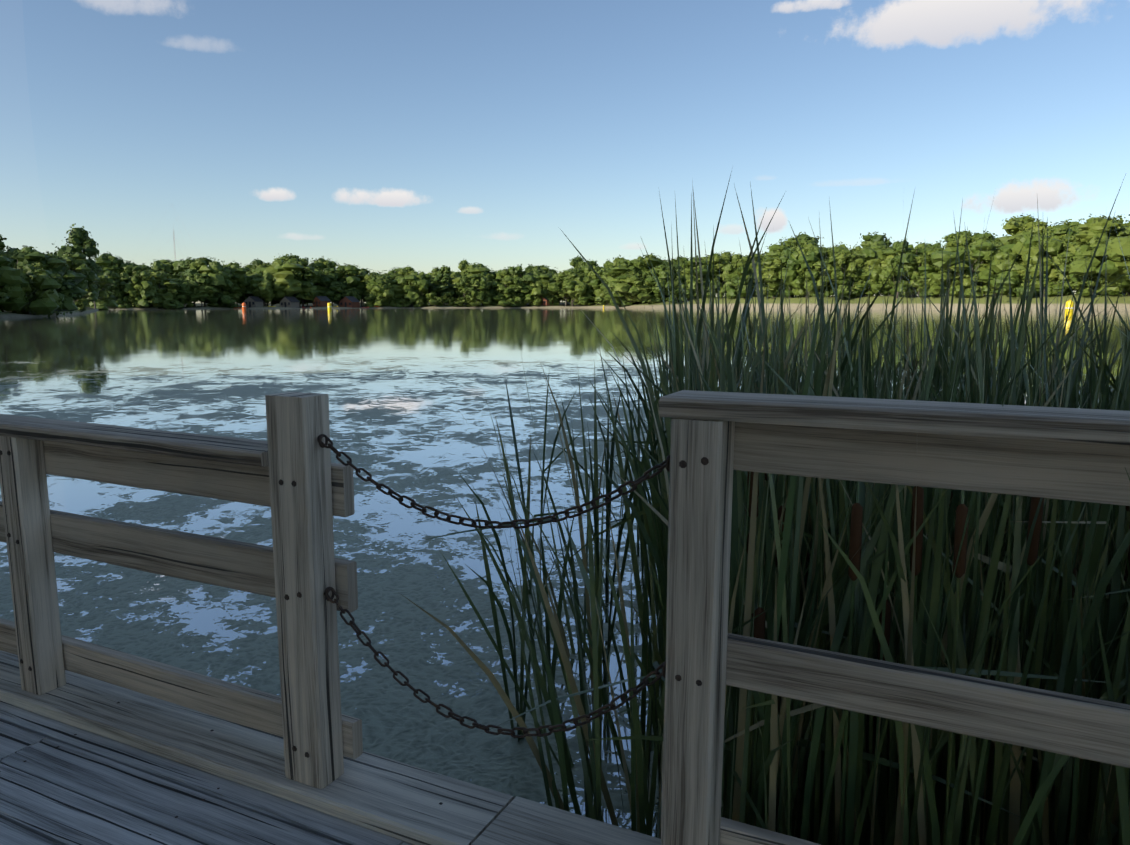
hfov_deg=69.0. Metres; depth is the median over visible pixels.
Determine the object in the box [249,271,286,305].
tree
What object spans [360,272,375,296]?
tree
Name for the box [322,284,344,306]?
tree
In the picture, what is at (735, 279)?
tree
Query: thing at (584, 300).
shrub
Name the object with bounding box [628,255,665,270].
tree
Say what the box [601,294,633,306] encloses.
shrub
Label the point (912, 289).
shrub
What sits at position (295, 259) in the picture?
tree
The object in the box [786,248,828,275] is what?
tree
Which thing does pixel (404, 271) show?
tree
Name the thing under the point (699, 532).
railing posts
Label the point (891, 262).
tree
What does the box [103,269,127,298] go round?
tree
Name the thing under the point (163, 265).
tree
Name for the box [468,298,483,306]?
shrub
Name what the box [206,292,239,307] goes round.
shrub
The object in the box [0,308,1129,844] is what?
water
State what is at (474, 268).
tree
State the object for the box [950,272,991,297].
shrub
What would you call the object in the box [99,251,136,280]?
tree
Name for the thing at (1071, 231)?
tree
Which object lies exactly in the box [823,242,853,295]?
tree
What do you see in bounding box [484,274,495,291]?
tree
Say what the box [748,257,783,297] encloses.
tree
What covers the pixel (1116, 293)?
shrub
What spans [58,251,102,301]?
tree
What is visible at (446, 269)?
tree
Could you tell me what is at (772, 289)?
shrub
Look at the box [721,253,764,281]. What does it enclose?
tree
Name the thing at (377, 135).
sky
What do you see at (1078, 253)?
tree
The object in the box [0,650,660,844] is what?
board
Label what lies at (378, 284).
tree
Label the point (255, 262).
tree
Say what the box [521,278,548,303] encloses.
tree
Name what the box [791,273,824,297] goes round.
shrub
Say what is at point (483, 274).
tree
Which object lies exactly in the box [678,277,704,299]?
shrub
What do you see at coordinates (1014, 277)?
shrub
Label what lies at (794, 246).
tree
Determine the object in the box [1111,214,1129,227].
tree
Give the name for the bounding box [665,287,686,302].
shrub
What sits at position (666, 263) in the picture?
tree
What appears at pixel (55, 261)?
tree
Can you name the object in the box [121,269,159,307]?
tree
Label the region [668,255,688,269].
tree
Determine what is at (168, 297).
shrub
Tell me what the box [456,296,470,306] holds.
shrub
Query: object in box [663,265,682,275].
tree
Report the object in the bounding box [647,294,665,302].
shrub
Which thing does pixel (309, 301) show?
tree
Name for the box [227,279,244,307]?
tree
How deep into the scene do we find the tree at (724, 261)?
311.83 m
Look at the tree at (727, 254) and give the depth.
316.61 m
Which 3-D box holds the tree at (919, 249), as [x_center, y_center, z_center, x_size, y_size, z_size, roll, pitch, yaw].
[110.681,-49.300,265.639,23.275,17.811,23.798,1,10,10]
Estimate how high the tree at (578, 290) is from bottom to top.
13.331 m
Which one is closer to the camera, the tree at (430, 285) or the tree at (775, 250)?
the tree at (775, 250)
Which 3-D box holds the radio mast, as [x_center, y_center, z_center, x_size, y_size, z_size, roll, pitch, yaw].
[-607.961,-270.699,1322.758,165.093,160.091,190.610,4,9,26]
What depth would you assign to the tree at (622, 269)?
316.88 m
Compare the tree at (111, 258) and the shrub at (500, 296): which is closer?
the tree at (111, 258)
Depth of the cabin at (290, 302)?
296.08 m
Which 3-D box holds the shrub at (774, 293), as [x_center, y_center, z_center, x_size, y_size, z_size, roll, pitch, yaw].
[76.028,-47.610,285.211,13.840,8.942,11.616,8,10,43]
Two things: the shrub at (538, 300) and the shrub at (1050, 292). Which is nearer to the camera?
the shrub at (1050, 292)
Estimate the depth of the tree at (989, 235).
262.01 m
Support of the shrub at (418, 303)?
on the ground
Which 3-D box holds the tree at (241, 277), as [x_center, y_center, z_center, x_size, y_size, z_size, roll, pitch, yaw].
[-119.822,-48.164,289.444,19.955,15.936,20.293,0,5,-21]
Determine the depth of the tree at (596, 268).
329.49 m
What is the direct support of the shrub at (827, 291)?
on the ground
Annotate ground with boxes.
[0,294,1129,317]
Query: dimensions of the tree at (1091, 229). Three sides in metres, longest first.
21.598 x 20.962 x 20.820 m
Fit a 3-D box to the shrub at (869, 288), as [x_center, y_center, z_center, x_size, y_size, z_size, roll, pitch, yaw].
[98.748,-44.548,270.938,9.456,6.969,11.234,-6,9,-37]
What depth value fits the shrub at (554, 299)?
333.92 m
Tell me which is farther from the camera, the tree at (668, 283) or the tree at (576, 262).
the tree at (576, 262)
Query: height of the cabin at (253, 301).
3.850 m
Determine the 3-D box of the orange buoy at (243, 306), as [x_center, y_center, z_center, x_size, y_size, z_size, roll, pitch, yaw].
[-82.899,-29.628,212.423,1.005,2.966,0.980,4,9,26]
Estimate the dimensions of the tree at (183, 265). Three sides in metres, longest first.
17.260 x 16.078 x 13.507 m
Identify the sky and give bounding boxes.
[0,0,1129,302]
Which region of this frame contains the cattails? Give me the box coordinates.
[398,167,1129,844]
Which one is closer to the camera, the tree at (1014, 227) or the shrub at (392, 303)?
the tree at (1014, 227)
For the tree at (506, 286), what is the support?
on the ground
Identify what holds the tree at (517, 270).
on the ground
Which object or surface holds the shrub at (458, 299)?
on the ground
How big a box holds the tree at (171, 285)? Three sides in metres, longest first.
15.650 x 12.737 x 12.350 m
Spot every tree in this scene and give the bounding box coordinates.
[0,234,10,249]
[0,245,73,275]
[0,250,29,299]
[16,263,65,310]
[33,251,92,311]
[51,223,104,297]
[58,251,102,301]
[92,254,122,282]
[94,264,114,308]
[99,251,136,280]
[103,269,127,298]
[110,260,146,299]
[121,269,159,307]
[142,263,160,283]
[146,269,181,294]
[150,259,174,274]
[156,270,171,286]
[170,257,198,306]
[171,257,189,272]
[175,279,199,307]
[184,272,218,306]
[185,257,236,306]
[205,264,250,299]
[222,261,250,306]
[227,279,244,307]
[236,294,262,303]
[240,258,264,269]
[243,285,275,298]
[246,258,322,300]
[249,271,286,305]
[256,262,270,304]
[267,301,279,305]
[274,253,310,266]
[279,292,300,302]
[292,265,320,306]
[296,276,311,306]
[300,282,327,303]
[308,257,338,270]
[316,267,345,305]
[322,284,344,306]
[335,263,366,298]
[341,289,357,298]
[356,268,381,305]
[356,279,369,306]
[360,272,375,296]
[363,277,404,300]
[365,273,390,294]
[370,276,393,303]
[382,267,412,304]
[387,273,400,280]
[396,274,424,306]
[398,265,424,306]
[399,271,432,302]
[423,280,434,301]
[428,266,451,277]
[431,273,454,305]
[435,265,454,304]
[450,268,468,297]
[453,274,475,306]
[455,262,505,289]
[458,260,478,275]
[464,273,490,302]
[469,269,492,276]
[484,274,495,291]
[488,270,501,287]
[491,268,523,295]
[497,276,517,298]
[507,264,534,301]
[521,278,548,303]
[522,265,554,280]
[523,270,554,294]
[525,277,542,294]
[539,265,560,280]
[547,270,582,305]
[555,287,562,300]
[560,274,588,305]
[564,267,581,302]
[568,255,585,269]
[578,264,591,277]
[582,276,601,295]
[585,259,597,266]
[587,264,605,301]
[589,267,611,290]
[595,274,615,297]
[598,262,637,297]
[603,254,630,267]
[608,272,651,303]
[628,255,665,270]
[633,253,665,274]
[639,270,651,301]
[644,260,681,276]
[644,263,683,295]
[652,267,683,296]
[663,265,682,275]
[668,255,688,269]
[676,267,708,286]
[680,255,715,284]
[683,265,709,285]
[698,255,709,264]
[706,252,730,286]
[720,250,732,296]
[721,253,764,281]
[722,252,744,281]
[731,266,754,297]
[731,275,741,288]
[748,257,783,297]
[760,232,809,260]
[762,243,796,296]
[771,247,805,297]
[779,240,826,286]
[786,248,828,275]
[793,232,823,247]
[799,259,834,290]
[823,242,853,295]
[828,248,861,283]
[830,247,882,280]
[853,231,892,247]
[857,245,903,293]
[877,242,935,295]
[878,253,915,295]
[884,238,915,297]
[903,251,935,295]
[914,246,953,295]
[926,238,1001,286]
[926,240,941,247]
[942,231,976,248]
[949,230,1003,269]
[949,271,974,295]
[971,231,1003,294]
[986,229,1061,281]
[995,213,1069,244]
[1017,235,1072,296]
[1044,223,1071,238]
[1055,235,1091,290]
[1061,214,1129,265]
[1061,237,1129,290]
[1065,218,1086,227]
[1067,225,1079,291]
[1092,214,1129,261]
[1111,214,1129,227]
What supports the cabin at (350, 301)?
on the ground
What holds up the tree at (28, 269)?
on the ground
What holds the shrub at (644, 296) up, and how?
on the ground
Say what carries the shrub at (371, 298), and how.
on the ground
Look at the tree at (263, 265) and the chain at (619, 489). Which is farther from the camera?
the tree at (263, 265)
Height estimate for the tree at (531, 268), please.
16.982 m
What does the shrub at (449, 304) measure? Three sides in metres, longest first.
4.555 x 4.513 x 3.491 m
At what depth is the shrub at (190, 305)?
273.44 m
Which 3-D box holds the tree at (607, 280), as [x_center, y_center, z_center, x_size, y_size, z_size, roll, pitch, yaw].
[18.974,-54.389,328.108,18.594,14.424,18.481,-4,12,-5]
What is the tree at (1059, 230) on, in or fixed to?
on the ground
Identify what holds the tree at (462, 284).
on the ground
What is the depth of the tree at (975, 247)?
239.25 m
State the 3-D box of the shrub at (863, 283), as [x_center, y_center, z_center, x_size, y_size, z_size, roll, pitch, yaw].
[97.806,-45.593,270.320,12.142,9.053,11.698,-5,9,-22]
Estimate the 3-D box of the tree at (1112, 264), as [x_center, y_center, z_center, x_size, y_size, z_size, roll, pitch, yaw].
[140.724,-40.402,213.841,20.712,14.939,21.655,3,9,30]
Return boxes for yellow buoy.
[327,303,331,310]
[1065,300,1073,315]
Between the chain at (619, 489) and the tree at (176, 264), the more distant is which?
the tree at (176, 264)
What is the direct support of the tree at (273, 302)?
on the ground
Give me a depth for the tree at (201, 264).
280.60 m
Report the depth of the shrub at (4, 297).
106.88 m
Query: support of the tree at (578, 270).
on the ground
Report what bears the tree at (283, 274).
on the ground
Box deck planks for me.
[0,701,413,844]
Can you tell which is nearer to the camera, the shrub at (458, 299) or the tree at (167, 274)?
the tree at (167, 274)
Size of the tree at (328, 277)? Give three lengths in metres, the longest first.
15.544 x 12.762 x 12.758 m
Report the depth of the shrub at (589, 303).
327.56 m
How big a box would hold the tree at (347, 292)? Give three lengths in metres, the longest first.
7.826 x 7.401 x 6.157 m
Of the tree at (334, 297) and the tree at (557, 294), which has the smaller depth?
the tree at (334, 297)
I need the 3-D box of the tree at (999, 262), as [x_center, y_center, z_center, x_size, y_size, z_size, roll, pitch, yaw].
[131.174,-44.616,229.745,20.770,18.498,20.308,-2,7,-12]
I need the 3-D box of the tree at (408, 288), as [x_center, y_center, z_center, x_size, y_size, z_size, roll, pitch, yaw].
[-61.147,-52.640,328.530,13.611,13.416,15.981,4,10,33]
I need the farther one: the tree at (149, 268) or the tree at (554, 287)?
the tree at (554, 287)
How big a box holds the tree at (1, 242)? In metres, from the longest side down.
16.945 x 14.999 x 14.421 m
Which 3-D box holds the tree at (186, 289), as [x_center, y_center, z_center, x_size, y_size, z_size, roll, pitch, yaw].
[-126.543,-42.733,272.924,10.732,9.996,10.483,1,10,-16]
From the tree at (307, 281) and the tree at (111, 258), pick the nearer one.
the tree at (111, 258)
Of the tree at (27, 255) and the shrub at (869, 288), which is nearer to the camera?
the tree at (27, 255)
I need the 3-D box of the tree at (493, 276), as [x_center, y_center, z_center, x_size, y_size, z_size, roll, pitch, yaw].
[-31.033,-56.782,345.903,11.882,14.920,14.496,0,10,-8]
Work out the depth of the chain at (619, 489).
1.81 m
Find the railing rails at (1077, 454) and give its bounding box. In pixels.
[659,390,1129,844]
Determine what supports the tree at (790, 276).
on the ground
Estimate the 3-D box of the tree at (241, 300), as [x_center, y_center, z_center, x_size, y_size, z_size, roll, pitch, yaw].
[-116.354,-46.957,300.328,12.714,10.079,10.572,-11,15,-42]
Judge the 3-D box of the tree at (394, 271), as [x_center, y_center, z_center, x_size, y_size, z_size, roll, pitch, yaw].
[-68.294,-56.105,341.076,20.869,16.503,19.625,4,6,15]
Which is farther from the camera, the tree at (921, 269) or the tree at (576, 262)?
the tree at (576, 262)
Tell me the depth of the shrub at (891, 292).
264.50 m
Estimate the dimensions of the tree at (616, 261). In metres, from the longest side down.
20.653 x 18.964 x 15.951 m
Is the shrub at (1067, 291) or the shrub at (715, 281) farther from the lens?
the shrub at (715, 281)
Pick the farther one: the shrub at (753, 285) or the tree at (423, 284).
the tree at (423, 284)
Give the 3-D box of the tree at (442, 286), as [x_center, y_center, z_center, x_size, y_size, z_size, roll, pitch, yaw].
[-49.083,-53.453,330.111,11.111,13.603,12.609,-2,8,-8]
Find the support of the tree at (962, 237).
on the ground
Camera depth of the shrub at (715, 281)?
305.84 m
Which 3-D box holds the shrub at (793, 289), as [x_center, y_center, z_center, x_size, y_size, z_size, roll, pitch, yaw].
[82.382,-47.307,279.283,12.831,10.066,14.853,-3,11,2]
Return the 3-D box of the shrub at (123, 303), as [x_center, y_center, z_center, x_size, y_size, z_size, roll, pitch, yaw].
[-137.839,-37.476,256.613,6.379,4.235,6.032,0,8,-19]
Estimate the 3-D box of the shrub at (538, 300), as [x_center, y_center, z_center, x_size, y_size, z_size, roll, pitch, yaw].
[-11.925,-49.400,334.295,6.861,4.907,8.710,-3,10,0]
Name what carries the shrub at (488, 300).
on the ground
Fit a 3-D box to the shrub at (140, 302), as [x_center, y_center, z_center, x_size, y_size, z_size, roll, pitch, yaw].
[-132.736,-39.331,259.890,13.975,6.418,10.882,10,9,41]
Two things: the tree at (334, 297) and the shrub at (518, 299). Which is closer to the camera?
the tree at (334, 297)
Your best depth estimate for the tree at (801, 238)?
295.06 m
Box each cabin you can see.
[243,296,263,306]
[279,296,299,307]
[312,296,330,306]
[339,296,359,307]
[540,296,552,305]
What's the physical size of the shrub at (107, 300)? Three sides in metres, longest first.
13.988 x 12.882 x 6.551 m
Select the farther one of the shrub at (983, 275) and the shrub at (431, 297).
the shrub at (431, 297)
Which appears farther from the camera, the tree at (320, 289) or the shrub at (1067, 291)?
the tree at (320, 289)
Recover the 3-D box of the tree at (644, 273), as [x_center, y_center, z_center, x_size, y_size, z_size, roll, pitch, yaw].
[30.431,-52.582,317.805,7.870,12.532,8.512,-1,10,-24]
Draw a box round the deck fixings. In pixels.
[0,450,708,834]
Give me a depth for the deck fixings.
2.04 m
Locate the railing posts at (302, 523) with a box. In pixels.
[0,392,343,788]
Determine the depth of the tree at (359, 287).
324.75 m
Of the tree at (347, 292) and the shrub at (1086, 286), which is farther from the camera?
the tree at (347, 292)
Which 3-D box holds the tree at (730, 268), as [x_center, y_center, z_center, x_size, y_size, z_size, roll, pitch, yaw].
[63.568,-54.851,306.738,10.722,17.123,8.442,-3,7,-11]
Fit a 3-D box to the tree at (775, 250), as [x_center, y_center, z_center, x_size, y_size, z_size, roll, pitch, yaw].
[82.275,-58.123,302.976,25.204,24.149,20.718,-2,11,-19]
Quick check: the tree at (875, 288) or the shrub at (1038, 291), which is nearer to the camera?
the shrub at (1038, 291)
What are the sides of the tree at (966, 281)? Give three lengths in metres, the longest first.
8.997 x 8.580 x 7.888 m
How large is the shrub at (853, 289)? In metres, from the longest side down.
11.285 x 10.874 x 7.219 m
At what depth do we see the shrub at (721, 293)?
304.76 m
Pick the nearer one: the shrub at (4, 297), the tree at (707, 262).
the shrub at (4, 297)
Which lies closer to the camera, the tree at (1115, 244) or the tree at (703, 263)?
the tree at (1115, 244)
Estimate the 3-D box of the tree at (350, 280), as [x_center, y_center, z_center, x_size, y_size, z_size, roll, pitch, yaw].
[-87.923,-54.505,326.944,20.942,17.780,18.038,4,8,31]
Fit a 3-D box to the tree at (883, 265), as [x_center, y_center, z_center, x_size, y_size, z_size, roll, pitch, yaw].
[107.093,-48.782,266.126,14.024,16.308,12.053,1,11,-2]
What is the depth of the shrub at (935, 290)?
247.93 m
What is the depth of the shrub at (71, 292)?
125.03 m
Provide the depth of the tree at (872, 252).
268.45 m
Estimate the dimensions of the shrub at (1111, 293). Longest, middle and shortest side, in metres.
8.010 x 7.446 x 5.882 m
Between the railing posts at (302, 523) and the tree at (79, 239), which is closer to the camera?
the railing posts at (302, 523)
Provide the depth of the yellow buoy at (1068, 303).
126.58 m
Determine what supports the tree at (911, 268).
on the ground
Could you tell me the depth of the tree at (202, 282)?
274.14 m
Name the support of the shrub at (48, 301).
on the ground
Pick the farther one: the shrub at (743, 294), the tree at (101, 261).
the shrub at (743, 294)
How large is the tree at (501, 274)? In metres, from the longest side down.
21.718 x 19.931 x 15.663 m
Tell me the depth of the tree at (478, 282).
327.07 m
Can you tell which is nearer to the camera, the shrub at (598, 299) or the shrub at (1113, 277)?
the shrub at (1113, 277)
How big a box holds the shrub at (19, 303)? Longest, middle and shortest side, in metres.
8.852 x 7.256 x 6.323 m
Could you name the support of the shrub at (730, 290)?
on the ground
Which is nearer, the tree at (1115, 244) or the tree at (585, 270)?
the tree at (1115, 244)
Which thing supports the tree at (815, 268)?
on the ground
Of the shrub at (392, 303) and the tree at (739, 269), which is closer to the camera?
the tree at (739, 269)
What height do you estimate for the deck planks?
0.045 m
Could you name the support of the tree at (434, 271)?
on the ground
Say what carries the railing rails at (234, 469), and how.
attached to the railing posts at (302, 523)
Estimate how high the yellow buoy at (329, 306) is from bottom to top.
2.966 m
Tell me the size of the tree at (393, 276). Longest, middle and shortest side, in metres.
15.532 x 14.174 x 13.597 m
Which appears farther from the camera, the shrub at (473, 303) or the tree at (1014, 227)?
the shrub at (473, 303)
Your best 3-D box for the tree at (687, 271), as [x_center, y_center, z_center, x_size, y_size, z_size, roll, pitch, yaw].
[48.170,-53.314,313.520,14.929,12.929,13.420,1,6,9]
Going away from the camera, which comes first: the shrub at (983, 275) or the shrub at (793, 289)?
the shrub at (983, 275)
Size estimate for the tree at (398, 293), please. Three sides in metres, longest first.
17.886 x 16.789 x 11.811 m
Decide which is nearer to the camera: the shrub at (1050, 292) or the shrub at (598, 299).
the shrub at (1050, 292)
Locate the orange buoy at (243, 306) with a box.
[242,302,245,310]
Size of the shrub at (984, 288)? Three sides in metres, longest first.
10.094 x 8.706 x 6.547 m
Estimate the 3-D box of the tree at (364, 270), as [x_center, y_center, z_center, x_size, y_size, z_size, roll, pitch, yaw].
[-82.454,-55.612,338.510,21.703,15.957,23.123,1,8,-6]
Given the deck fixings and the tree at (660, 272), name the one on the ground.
the tree at (660, 272)
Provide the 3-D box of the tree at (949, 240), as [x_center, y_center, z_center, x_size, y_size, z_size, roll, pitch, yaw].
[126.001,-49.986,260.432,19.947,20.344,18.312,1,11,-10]
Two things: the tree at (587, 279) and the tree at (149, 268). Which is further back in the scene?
the tree at (587, 279)
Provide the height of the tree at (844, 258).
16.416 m
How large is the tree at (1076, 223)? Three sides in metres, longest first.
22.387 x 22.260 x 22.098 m
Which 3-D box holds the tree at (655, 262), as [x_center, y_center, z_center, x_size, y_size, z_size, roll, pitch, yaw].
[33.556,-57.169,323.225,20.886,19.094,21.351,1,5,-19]
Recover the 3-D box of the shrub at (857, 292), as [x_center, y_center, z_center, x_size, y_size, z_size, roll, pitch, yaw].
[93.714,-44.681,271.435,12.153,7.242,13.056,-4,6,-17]
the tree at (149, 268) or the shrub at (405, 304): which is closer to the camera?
the tree at (149, 268)
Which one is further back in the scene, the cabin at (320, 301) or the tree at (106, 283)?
the cabin at (320, 301)
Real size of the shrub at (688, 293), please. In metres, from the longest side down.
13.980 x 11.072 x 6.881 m
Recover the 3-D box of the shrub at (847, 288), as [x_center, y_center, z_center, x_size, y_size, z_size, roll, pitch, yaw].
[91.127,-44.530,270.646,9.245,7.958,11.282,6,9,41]
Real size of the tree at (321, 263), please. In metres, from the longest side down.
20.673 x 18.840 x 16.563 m
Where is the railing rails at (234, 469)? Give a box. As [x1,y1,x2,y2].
[0,414,362,758]
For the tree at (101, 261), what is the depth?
267.42 m
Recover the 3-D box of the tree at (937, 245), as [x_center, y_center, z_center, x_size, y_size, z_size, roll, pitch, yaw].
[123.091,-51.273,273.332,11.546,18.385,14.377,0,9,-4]
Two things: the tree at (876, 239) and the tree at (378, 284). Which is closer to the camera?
the tree at (876, 239)
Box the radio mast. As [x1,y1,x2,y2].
[134,209,199,257]
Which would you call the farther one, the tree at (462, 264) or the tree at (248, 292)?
the tree at (462, 264)
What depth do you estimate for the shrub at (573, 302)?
333.91 m
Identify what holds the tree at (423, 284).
on the ground
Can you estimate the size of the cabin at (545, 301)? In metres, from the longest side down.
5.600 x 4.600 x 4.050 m
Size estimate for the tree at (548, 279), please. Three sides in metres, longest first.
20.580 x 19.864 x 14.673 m
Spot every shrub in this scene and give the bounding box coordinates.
[0,273,31,313]
[0,292,8,313]
[12,270,65,316]
[54,278,87,314]
[74,296,89,311]
[86,289,117,309]
[116,296,132,308]
[126,289,162,307]
[149,291,187,308]
[158,291,175,308]
[183,299,195,307]
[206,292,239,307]
[362,294,387,307]
[385,296,395,305]
[389,299,403,307]
[400,298,410,306]
[413,298,423,307]
[421,298,428,306]
[425,291,445,305]
[443,296,455,305]
[443,298,452,305]
[450,298,462,306]
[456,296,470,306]
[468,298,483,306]
[482,290,497,306]
[490,292,526,306]
[506,294,525,305]
[530,296,542,305]
[547,294,559,305]
[567,296,580,304]
[576,291,597,304]
[587,294,595,305]
[592,291,612,304]
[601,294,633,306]
[636,289,657,303]
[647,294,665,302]
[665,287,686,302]
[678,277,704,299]
[682,283,700,299]
[693,282,708,297]
[700,279,722,297]
[709,283,724,298]
[720,278,738,298]
[734,275,753,297]
[737,283,756,296]
[755,279,780,297]
[763,275,796,297]
[790,269,805,297]
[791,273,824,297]
[824,283,833,296]
[829,276,852,297]
[830,279,854,296]
[833,278,869,296]
[851,280,876,296]
[854,280,875,296]
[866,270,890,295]
[877,276,902,295]
[892,277,917,296]
[903,277,920,296]
[913,281,952,295]
[914,282,935,296]
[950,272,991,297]
[976,265,998,295]
[980,275,1008,296]
[988,269,1037,296]
[1006,277,1029,296]
[1012,274,1045,290]
[1029,287,1039,295]
[1044,279,1060,296]
[1048,280,1075,294]
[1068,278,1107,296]
[1073,280,1097,293]
[1096,273,1129,296]
[1107,279,1129,295]
[1107,287,1127,295]
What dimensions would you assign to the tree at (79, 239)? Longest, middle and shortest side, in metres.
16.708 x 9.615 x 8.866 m
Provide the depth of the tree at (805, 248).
275.10 m
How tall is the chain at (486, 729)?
0.279 m
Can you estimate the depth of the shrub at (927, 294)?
252.26 m
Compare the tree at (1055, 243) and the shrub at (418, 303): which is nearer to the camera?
the tree at (1055, 243)
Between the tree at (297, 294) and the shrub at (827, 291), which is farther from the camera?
the tree at (297, 294)
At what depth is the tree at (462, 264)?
347.02 m
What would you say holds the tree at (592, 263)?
on the ground
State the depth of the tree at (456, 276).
341.59 m
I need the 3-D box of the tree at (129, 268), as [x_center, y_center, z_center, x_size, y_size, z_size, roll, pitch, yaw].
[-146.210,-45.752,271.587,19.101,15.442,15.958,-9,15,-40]
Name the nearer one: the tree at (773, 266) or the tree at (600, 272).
the tree at (773, 266)
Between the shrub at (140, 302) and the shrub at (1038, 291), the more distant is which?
the shrub at (140, 302)
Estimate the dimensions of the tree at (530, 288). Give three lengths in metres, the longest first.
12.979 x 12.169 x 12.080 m
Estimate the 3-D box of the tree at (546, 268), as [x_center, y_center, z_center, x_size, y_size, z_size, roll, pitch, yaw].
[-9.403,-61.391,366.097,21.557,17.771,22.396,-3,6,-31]
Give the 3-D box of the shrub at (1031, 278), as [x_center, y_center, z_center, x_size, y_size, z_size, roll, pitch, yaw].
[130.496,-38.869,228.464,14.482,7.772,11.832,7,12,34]
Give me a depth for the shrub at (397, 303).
320.12 m
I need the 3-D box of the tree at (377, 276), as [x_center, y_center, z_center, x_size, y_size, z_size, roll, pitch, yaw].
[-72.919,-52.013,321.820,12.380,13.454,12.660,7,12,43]
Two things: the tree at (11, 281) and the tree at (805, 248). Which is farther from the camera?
the tree at (805, 248)
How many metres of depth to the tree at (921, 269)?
249.66 m
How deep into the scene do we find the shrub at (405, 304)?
321.25 m
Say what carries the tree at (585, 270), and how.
on the ground
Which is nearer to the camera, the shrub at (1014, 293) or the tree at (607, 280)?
the shrub at (1014, 293)
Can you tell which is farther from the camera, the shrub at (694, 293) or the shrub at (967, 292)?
the shrub at (694, 293)
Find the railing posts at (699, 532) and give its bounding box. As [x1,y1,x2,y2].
[661,418,734,844]
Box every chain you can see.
[317,434,669,528]
[324,587,665,737]
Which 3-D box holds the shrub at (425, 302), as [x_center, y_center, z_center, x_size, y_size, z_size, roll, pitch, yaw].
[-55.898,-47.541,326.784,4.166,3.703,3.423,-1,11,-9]
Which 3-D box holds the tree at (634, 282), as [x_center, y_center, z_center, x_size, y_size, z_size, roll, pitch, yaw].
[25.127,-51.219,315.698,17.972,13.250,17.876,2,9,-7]
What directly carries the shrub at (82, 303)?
on the ground
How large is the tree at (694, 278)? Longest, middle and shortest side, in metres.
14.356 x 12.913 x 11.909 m
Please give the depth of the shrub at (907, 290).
260.62 m
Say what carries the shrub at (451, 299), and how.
on the ground
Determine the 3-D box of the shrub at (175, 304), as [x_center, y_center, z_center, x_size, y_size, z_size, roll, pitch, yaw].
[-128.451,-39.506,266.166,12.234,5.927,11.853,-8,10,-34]
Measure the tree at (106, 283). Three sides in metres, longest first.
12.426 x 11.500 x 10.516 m
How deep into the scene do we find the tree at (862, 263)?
267.77 m
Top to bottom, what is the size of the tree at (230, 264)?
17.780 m

